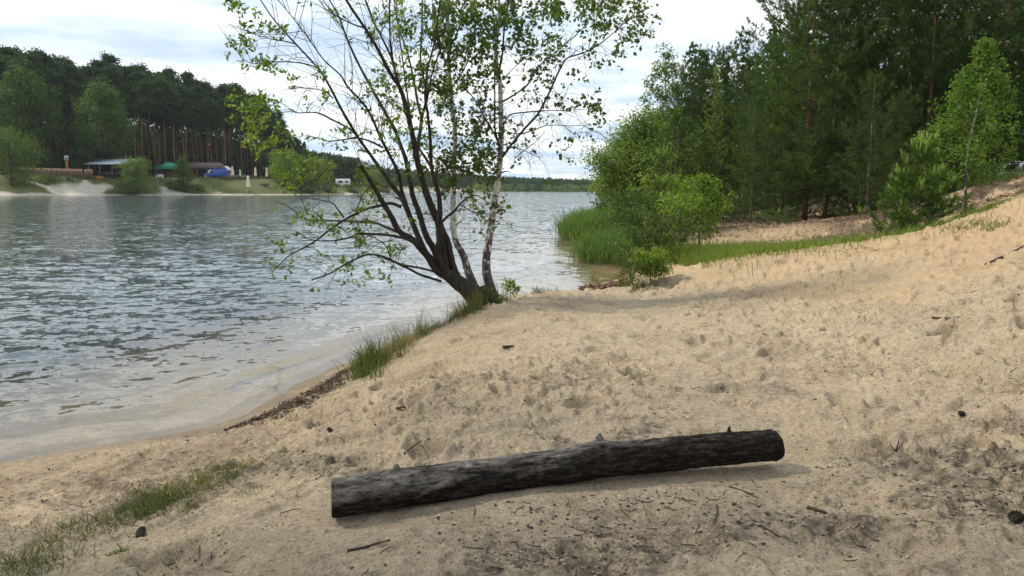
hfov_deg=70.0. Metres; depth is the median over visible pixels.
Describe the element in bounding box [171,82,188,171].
pine tree
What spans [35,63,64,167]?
pine tree
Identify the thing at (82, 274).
lake
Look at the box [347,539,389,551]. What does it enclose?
stick
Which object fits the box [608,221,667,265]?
leafy shrub
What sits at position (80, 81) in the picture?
pine tree
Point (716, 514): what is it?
stick
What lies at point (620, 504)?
bark crumbs
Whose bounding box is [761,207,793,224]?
undergrowth bush
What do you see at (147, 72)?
pine tree
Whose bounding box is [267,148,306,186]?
shore shrub
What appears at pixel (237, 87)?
pine tree
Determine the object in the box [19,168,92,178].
board fence
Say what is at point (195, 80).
pine tree
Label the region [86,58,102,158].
pine tree
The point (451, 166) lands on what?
birch tree
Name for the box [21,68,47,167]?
pine tree
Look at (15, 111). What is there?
pine tree
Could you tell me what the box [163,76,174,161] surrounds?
pine tree
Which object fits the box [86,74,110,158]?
pine tree
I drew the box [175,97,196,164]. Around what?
pine tree
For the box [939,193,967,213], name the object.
undergrowth bush
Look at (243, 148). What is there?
pine tree
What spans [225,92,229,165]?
pine tree
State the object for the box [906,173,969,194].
undergrowth bush
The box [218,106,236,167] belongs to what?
pine tree
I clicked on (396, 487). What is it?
fallen log
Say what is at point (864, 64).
pine tree
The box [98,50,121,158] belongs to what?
pine tree
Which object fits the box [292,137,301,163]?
pine tree
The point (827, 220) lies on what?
leaf litter
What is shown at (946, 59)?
pine tree
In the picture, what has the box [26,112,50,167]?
pine tree
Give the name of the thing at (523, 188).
shore scrub
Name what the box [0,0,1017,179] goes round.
sky
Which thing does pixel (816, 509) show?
stick
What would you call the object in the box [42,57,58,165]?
pine tree
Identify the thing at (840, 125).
pine tree
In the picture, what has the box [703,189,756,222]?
undergrowth bush
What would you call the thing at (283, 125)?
pine tree
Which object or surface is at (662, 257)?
leafy shrub
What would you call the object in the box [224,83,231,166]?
pine tree
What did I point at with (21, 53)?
pine tree
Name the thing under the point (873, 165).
pine tree
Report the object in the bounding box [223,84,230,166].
pine tree
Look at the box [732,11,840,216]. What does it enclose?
pine tree
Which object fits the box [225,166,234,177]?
marquee
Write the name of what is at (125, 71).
pine tree
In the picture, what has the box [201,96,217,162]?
pine tree
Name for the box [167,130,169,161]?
pine tree
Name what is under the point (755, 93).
pine tree
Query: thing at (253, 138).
pine tree
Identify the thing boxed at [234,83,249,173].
pine tree
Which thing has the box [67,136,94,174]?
leafy tree
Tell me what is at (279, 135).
pine tree
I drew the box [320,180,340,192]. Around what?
shore shrub
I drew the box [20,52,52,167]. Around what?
pine tree
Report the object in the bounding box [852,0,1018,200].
pine tree
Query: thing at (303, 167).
shore shrub
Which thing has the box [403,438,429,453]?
stick
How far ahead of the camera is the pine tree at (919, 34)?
45.78 m
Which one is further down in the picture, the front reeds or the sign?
the front reeds
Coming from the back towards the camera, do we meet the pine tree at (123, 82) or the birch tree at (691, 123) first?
the pine tree at (123, 82)
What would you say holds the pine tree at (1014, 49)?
on the ground at (122, 407)
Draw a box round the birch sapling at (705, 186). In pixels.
[662,172,741,245]
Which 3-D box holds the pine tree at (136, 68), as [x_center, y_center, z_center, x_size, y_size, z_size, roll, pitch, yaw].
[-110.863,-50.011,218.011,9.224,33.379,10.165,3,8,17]
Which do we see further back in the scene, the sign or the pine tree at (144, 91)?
the pine tree at (144, 91)
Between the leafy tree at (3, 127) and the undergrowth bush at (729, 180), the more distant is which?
the leafy tree at (3, 127)
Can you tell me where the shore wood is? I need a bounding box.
[370,167,598,191]
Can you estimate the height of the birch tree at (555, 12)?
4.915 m
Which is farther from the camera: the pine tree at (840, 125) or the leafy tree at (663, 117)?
the pine tree at (840, 125)
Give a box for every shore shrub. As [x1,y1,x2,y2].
[0,122,53,190]
[35,173,59,184]
[113,155,155,188]
[113,176,152,194]
[164,179,188,190]
[170,153,197,191]
[192,184,205,191]
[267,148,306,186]
[279,177,309,190]
[290,156,309,187]
[295,178,326,193]
[305,156,336,189]
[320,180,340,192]
[342,181,363,193]
[358,168,384,190]
[378,181,394,192]
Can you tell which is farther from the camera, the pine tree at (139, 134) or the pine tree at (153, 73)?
the pine tree at (153, 73)
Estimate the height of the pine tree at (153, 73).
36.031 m
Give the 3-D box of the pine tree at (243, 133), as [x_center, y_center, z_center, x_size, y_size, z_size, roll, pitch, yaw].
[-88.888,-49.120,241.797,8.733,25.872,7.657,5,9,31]
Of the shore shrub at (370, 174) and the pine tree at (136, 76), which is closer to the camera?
the pine tree at (136, 76)
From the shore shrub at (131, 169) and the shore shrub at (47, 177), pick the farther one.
the shore shrub at (131, 169)
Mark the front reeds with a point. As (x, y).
(598, 243)
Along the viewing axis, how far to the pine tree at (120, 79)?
207.14 m
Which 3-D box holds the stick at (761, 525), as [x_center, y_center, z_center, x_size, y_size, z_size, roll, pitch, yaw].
[1.117,1.050,3.168,0.010,0.009,0.113,-3,8,-24]
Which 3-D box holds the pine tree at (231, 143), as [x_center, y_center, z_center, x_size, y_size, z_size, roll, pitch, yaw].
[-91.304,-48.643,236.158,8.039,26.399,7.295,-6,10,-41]
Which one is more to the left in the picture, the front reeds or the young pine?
the front reeds
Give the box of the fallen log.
[331,426,784,517]
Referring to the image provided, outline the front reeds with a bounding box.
[565,221,683,268]
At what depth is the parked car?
31.72 m
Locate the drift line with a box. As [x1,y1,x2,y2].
[223,367,351,431]
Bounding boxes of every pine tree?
[0,45,18,172]
[0,54,18,124]
[0,55,18,155]
[0,58,13,174]
[0,63,28,167]
[8,61,20,166]
[12,49,23,166]
[12,56,27,167]
[14,58,35,125]
[18,47,25,56]
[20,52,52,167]
[21,46,56,167]
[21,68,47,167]
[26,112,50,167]
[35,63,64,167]
[39,74,70,165]
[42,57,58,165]
[45,68,78,155]
[49,53,68,150]
[51,62,68,168]
[52,60,63,168]
[53,55,74,168]
[56,123,69,168]
[57,112,80,168]
[58,62,84,167]
[60,80,86,168]
[70,78,90,168]
[71,82,92,168]
[77,67,85,172]
[78,64,97,174]
[83,77,96,174]
[84,66,105,155]
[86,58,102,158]
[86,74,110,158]
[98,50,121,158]
[100,64,131,158]
[105,69,127,158]
[117,65,144,174]
[120,80,130,158]
[122,88,140,166]
[124,63,150,172]
[127,69,155,170]
[128,78,160,174]
[133,59,151,175]
[135,99,158,175]
[139,73,147,165]
[142,77,170,164]
[146,77,150,176]
[149,69,162,171]
[149,75,166,173]
[150,71,156,169]
[150,77,179,162]
[152,119,171,160]
[154,73,167,161]
[156,66,181,164]
[156,88,188,163]
[156,123,158,173]
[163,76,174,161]
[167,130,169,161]
[168,108,173,162]
[170,122,182,161]
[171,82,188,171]
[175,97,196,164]
[176,69,197,163]
[183,88,203,161]
[186,99,203,162]
[187,85,195,161]
[190,83,207,162]
[191,77,201,159]
[195,78,214,153]
[195,99,220,162]
[199,131,200,160]
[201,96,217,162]
[206,103,224,162]
[209,82,215,162]
[209,84,234,164]
[214,84,219,158]
[215,97,237,165]
[218,83,230,165]
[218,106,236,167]
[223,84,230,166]
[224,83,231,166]
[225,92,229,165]
[226,82,247,174]
[226,99,237,169]
[230,100,246,173]
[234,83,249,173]
[234,100,251,173]
[234,103,248,175]
[235,101,246,175]
[243,118,258,177]
[248,90,263,173]
[250,112,265,175]
[251,94,269,175]
[255,113,270,175]
[258,106,275,177]
[264,124,278,177]
[265,110,282,177]
[273,126,283,172]
[274,110,287,176]
[279,142,289,166]
[282,121,290,134]
[286,142,292,171]
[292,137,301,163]
[648,59,712,132]
[666,43,736,193]
[682,40,749,186]
[694,26,781,200]
[716,0,920,219]
[720,39,802,205]
[720,52,768,192]
[722,104,787,222]
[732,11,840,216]
[740,34,814,190]
[749,0,860,198]
[783,0,908,217]
[787,14,876,186]
[792,0,936,217]
[807,0,897,196]
[826,0,979,207]
[826,70,912,214]
[832,0,932,168]
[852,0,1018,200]
[861,86,930,204]
[873,0,980,147]
[880,0,1023,186]
[900,0,1023,191]
[906,2,999,153]
[940,0,1023,160]
[944,10,1023,158]
[949,0,1023,78]
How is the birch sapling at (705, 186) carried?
on the ground at (122, 407)
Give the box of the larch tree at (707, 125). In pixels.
[693,65,737,205]
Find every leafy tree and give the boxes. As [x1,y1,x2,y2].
[0,59,71,167]
[0,104,14,160]
[46,147,62,168]
[61,77,142,160]
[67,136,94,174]
[258,140,281,177]
[271,137,294,176]
[571,101,711,205]
[589,160,649,201]
[624,108,702,184]
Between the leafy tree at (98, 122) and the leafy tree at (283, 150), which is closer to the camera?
the leafy tree at (98, 122)
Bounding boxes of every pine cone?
[135,526,145,537]
[958,410,965,416]
[1007,510,1023,523]
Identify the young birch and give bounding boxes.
[910,32,1023,212]
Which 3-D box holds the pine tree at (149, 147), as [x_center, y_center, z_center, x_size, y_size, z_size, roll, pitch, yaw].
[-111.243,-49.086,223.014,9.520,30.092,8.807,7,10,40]
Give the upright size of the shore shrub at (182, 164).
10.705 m
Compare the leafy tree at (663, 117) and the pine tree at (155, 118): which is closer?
the leafy tree at (663, 117)
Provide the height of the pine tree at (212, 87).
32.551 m
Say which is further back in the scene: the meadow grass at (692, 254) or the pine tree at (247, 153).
the pine tree at (247, 153)
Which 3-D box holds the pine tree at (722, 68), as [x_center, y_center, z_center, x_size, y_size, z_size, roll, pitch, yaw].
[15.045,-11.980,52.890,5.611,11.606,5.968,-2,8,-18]
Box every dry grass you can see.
[60,464,262,527]
[376,280,506,360]
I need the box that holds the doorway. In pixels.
[194,170,206,176]
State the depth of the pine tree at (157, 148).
224.39 m
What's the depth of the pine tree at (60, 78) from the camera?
193.37 m
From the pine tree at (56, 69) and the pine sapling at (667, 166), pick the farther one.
the pine tree at (56, 69)
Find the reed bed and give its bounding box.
[548,199,643,240]
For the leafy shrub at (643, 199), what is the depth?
21.19 m
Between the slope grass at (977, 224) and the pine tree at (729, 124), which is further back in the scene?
the pine tree at (729, 124)
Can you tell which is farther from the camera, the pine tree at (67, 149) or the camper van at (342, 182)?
the camper van at (342, 182)
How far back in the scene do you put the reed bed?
29.88 m
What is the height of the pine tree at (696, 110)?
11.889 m
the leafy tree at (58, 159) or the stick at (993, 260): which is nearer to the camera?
the stick at (993, 260)
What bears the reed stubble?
on the ground at (122, 407)
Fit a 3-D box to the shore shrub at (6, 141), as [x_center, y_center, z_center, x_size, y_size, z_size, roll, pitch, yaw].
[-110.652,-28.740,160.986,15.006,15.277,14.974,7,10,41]
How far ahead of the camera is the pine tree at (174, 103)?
213.55 m
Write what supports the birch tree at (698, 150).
on the ground at (122, 407)
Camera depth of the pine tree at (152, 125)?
228.16 m
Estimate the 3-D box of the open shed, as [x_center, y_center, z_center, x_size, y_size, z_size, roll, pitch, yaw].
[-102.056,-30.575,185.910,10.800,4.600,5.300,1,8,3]
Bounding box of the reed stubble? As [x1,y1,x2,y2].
[568,230,674,266]
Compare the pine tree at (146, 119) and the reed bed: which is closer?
the reed bed
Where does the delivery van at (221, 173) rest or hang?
on the ground at (122, 407)
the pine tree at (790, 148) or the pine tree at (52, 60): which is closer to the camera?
the pine tree at (790, 148)
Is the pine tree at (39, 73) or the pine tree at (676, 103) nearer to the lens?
the pine tree at (676, 103)
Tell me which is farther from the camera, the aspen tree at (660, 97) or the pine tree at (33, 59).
the pine tree at (33, 59)
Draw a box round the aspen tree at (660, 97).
[638,39,685,133]
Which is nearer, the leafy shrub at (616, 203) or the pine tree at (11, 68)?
the leafy shrub at (616, 203)
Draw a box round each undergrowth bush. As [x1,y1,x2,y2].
[689,185,739,215]
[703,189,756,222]
[704,172,757,209]
[718,192,758,217]
[742,197,779,214]
[746,209,772,223]
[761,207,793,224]
[773,199,809,220]
[814,195,848,214]
[832,204,858,216]
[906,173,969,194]
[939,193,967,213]
[972,161,1015,185]
[991,155,1023,174]
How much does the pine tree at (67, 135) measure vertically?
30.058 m
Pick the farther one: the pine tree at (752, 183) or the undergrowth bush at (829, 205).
the undergrowth bush at (829, 205)
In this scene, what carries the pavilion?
on the ground at (122, 407)
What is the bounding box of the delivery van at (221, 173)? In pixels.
[204,169,227,177]
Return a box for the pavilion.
[186,162,226,177]
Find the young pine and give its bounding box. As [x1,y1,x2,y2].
[855,130,977,234]
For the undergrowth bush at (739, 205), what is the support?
on the ground at (122, 407)
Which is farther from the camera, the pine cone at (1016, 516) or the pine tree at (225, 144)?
the pine tree at (225, 144)
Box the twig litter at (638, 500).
[0,284,1023,575]
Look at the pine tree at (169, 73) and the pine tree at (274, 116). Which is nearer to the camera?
the pine tree at (169, 73)
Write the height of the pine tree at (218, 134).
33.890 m
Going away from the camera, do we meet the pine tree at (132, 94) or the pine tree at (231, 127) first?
the pine tree at (132, 94)
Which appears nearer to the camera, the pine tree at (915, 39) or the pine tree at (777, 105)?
the pine tree at (915, 39)
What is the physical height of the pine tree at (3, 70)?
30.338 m
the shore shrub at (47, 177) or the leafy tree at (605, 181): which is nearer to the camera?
the leafy tree at (605, 181)
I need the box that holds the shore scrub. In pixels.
[466,182,600,191]
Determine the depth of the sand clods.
3.43 m
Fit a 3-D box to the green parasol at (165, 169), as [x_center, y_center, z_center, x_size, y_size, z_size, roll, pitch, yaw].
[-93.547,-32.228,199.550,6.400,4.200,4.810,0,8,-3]
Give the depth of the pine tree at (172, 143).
220.09 m
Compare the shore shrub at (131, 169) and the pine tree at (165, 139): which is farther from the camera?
the pine tree at (165, 139)
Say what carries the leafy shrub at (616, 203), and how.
on the ground at (122, 407)
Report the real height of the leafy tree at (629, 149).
7.127 m
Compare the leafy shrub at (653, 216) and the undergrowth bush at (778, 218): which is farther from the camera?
the undergrowth bush at (778, 218)
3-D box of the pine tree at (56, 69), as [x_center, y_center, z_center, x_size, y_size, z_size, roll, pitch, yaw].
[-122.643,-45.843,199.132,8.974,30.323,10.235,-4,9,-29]
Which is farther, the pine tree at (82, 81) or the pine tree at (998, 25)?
the pine tree at (82, 81)
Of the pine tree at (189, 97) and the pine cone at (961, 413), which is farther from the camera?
the pine tree at (189, 97)
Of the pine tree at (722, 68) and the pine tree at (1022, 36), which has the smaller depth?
the pine tree at (1022, 36)
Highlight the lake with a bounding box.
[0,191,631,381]
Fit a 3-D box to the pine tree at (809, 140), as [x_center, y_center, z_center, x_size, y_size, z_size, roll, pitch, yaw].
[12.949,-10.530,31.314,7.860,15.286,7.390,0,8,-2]
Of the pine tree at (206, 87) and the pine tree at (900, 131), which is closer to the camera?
the pine tree at (900, 131)
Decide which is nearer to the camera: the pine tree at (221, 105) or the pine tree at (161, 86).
the pine tree at (161, 86)
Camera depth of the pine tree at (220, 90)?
230.43 m
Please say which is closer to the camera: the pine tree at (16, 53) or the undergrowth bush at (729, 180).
the undergrowth bush at (729, 180)
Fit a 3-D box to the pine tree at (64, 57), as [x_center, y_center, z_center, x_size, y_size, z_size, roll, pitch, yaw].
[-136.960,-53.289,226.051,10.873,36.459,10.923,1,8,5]
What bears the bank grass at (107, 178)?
on the ground at (122, 407)
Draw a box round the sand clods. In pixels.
[2,259,1023,575]
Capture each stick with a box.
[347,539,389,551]
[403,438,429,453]
[502,345,513,348]
[709,504,717,531]
[729,485,757,497]
[760,524,779,536]
[806,506,836,518]
[931,316,958,318]
[984,245,1023,264]
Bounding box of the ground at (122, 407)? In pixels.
[0,175,1023,575]
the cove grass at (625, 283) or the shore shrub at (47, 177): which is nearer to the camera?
the cove grass at (625, 283)
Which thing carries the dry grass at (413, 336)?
on the ground at (122, 407)
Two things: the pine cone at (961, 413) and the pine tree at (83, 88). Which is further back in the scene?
the pine tree at (83, 88)
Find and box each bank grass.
[7,173,298,193]
[336,278,513,382]
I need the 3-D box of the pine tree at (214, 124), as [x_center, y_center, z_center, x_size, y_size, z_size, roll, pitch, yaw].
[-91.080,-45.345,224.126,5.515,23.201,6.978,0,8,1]
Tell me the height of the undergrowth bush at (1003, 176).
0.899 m
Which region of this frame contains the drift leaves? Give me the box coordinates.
[578,276,631,290]
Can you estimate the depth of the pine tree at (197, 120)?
218.53 m
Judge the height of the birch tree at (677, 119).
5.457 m
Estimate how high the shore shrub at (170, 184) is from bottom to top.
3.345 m
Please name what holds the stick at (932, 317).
on the ground at (122, 407)
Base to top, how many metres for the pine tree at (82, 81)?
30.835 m
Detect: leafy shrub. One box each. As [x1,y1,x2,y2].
[589,184,663,228]
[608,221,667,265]
[612,257,654,289]
[617,187,692,241]
[626,167,699,229]
[627,243,673,282]
[629,202,704,255]
[643,188,718,244]
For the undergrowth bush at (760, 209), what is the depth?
39.81 m
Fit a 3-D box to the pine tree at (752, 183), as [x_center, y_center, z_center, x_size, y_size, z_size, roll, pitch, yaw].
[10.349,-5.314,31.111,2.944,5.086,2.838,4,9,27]
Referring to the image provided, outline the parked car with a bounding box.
[962,161,1023,187]
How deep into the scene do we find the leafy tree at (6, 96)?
178.57 m
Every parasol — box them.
[153,162,179,177]
[246,176,249,190]
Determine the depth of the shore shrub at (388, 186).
277.37 m
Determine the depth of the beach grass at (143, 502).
4.00 m
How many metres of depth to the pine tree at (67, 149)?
236.69 m
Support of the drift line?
on the ground at (122, 407)
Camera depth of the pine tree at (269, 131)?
242.77 m
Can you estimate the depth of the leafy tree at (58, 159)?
185.19 m
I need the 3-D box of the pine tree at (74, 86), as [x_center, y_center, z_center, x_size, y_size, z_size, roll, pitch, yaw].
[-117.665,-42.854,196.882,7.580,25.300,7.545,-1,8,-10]
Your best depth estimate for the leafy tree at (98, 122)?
187.04 m
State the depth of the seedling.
11.28 m
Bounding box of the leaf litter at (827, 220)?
[677,176,1023,245]
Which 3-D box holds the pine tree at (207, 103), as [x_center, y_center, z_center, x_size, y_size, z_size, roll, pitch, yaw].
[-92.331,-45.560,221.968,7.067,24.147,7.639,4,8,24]
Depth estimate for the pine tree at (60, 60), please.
211.19 m
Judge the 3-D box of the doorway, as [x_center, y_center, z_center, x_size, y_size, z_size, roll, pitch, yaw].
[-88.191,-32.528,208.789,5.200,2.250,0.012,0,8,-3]
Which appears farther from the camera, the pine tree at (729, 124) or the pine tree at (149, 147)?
the pine tree at (149, 147)
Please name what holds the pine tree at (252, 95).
on the ground at (122, 407)
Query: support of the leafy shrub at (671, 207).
on the ground at (122, 407)
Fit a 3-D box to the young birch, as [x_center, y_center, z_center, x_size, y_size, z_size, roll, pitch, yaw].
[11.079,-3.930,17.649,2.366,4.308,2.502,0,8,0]
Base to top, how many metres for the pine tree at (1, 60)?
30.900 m
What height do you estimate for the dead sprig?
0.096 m
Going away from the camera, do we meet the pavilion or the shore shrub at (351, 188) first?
the pavilion
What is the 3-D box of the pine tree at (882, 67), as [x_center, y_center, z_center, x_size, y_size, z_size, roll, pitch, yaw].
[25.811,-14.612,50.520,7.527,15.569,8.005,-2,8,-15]
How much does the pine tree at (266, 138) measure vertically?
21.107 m
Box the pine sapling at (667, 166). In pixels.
[644,140,675,201]
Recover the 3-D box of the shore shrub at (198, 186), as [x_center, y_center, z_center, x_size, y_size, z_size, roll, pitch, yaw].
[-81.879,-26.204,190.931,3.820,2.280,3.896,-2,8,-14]
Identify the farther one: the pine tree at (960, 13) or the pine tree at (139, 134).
the pine tree at (139, 134)
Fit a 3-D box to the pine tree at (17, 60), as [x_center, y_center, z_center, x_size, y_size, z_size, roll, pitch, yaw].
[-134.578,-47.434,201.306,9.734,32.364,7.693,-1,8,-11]
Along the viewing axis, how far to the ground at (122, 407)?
5.09 m
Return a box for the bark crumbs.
[0,266,1023,575]
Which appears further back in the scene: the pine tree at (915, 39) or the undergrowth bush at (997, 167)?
the pine tree at (915, 39)
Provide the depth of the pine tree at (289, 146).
254.62 m
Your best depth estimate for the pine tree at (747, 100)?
64.06 m
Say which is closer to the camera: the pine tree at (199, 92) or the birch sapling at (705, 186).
the birch sapling at (705, 186)
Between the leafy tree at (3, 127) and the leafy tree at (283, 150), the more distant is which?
the leafy tree at (283, 150)
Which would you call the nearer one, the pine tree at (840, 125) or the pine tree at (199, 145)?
the pine tree at (840, 125)
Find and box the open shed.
[86,159,134,176]
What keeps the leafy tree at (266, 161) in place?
on the ground at (122, 407)
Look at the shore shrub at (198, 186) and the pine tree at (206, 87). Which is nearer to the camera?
the shore shrub at (198, 186)
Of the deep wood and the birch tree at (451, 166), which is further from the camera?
the deep wood
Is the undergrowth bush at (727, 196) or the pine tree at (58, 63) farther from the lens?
the pine tree at (58, 63)
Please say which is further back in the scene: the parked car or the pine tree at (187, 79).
the pine tree at (187, 79)
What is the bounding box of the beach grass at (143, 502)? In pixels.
[0,376,357,575]
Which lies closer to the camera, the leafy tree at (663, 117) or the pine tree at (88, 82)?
the leafy tree at (663, 117)
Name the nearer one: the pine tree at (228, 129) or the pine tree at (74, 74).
the pine tree at (74, 74)
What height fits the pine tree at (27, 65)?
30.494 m
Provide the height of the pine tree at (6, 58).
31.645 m
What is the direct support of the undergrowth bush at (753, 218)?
on the ground at (122, 407)
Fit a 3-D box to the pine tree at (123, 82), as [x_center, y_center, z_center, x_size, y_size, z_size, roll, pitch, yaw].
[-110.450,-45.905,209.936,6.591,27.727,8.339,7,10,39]
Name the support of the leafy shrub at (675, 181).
on the ground at (122, 407)
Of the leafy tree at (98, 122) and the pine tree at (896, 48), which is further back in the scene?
the leafy tree at (98, 122)
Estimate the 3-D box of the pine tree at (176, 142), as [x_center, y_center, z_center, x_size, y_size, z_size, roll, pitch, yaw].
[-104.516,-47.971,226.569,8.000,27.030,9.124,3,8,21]
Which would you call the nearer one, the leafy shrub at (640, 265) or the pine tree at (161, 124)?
the leafy shrub at (640, 265)
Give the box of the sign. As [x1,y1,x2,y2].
[64,156,68,168]
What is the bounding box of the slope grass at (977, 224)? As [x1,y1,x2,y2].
[807,201,1021,261]
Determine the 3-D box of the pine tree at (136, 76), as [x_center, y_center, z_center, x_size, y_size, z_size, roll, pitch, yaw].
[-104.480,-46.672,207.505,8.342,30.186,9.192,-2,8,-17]
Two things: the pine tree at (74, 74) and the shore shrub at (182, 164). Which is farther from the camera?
the pine tree at (74, 74)
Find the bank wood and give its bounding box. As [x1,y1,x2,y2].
[292,147,402,187]
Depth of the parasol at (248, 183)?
196.68 m
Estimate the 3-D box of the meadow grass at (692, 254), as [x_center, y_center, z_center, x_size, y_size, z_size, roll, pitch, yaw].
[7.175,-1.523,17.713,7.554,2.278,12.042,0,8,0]
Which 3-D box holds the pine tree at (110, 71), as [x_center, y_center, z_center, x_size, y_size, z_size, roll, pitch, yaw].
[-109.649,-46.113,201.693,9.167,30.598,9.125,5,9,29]
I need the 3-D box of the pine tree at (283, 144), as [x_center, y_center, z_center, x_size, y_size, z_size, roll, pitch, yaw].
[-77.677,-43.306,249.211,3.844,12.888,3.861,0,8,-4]
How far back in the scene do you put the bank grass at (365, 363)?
7.79 m
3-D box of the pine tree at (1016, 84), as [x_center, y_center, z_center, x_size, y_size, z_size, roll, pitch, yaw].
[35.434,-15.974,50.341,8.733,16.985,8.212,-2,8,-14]
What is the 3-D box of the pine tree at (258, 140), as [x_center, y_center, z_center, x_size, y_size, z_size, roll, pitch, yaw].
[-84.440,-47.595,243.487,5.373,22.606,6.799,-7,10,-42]
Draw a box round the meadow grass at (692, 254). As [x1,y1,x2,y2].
[654,187,1023,280]
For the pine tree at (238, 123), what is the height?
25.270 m
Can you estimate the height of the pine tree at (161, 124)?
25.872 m
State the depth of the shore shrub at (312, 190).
216.22 m
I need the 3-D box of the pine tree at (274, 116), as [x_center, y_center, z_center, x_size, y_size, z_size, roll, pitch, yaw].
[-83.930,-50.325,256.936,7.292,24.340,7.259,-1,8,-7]
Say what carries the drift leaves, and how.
on the ground at (122, 407)
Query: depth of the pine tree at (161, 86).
208.95 m
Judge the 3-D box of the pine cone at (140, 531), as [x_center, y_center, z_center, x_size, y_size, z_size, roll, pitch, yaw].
[-1.889,1.242,3.720,0.052,0.052,0.063,-17,23,1]
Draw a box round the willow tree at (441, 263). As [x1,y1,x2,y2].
[207,0,513,307]
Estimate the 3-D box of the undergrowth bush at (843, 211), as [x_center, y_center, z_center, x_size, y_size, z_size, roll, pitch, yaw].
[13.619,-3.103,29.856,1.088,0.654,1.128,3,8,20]
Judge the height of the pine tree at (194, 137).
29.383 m
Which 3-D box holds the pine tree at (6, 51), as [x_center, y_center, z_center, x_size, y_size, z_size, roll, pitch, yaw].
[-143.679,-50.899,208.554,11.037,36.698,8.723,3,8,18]
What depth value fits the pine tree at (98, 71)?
212.04 m
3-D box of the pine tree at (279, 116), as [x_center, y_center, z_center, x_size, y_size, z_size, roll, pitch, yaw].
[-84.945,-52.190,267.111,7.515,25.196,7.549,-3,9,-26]
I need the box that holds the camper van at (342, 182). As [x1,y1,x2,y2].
[335,179,349,185]
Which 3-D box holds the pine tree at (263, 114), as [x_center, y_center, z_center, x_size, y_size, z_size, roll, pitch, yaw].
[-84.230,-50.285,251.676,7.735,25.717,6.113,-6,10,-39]
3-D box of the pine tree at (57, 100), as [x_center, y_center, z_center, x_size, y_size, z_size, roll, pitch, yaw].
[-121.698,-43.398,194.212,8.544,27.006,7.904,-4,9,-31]
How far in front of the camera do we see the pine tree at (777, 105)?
60.23 m
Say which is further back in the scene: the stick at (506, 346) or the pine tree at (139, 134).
the pine tree at (139, 134)
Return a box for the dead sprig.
[889,439,903,453]
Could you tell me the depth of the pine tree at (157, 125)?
216.09 m
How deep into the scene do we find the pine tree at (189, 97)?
221.70 m
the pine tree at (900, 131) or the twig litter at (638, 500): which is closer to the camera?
the twig litter at (638, 500)
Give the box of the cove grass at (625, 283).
[530,268,671,293]
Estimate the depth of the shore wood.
597.28 m
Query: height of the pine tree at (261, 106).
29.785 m
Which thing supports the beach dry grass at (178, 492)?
on the ground at (122, 407)
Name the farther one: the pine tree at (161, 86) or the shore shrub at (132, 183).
the pine tree at (161, 86)
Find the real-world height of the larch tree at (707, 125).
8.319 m
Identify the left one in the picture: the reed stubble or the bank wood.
the bank wood
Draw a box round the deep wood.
[2,117,309,177]
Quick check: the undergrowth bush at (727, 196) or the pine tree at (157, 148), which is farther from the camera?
the pine tree at (157, 148)
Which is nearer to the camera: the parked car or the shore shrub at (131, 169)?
the parked car
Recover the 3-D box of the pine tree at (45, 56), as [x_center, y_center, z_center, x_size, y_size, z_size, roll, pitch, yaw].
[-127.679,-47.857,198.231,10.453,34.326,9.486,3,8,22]
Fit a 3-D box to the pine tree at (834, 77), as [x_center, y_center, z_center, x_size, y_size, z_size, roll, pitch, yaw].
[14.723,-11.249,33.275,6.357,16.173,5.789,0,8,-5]
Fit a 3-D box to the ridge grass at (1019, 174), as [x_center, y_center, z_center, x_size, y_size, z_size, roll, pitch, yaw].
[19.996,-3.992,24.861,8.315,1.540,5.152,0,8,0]
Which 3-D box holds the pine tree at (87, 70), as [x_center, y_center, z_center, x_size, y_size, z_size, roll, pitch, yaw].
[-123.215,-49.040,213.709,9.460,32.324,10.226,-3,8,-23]
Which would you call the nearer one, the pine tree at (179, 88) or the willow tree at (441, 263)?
the willow tree at (441, 263)
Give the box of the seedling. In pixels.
[502,277,520,296]
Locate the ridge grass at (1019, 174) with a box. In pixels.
[959,165,1023,189]
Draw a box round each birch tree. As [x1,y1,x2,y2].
[400,0,506,287]
[443,0,661,296]
[649,110,699,194]
[663,117,711,189]
[669,125,727,192]
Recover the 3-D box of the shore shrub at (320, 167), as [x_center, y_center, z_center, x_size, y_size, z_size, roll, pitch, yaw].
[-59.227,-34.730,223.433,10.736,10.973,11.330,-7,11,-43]
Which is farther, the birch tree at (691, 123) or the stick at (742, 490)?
the birch tree at (691, 123)

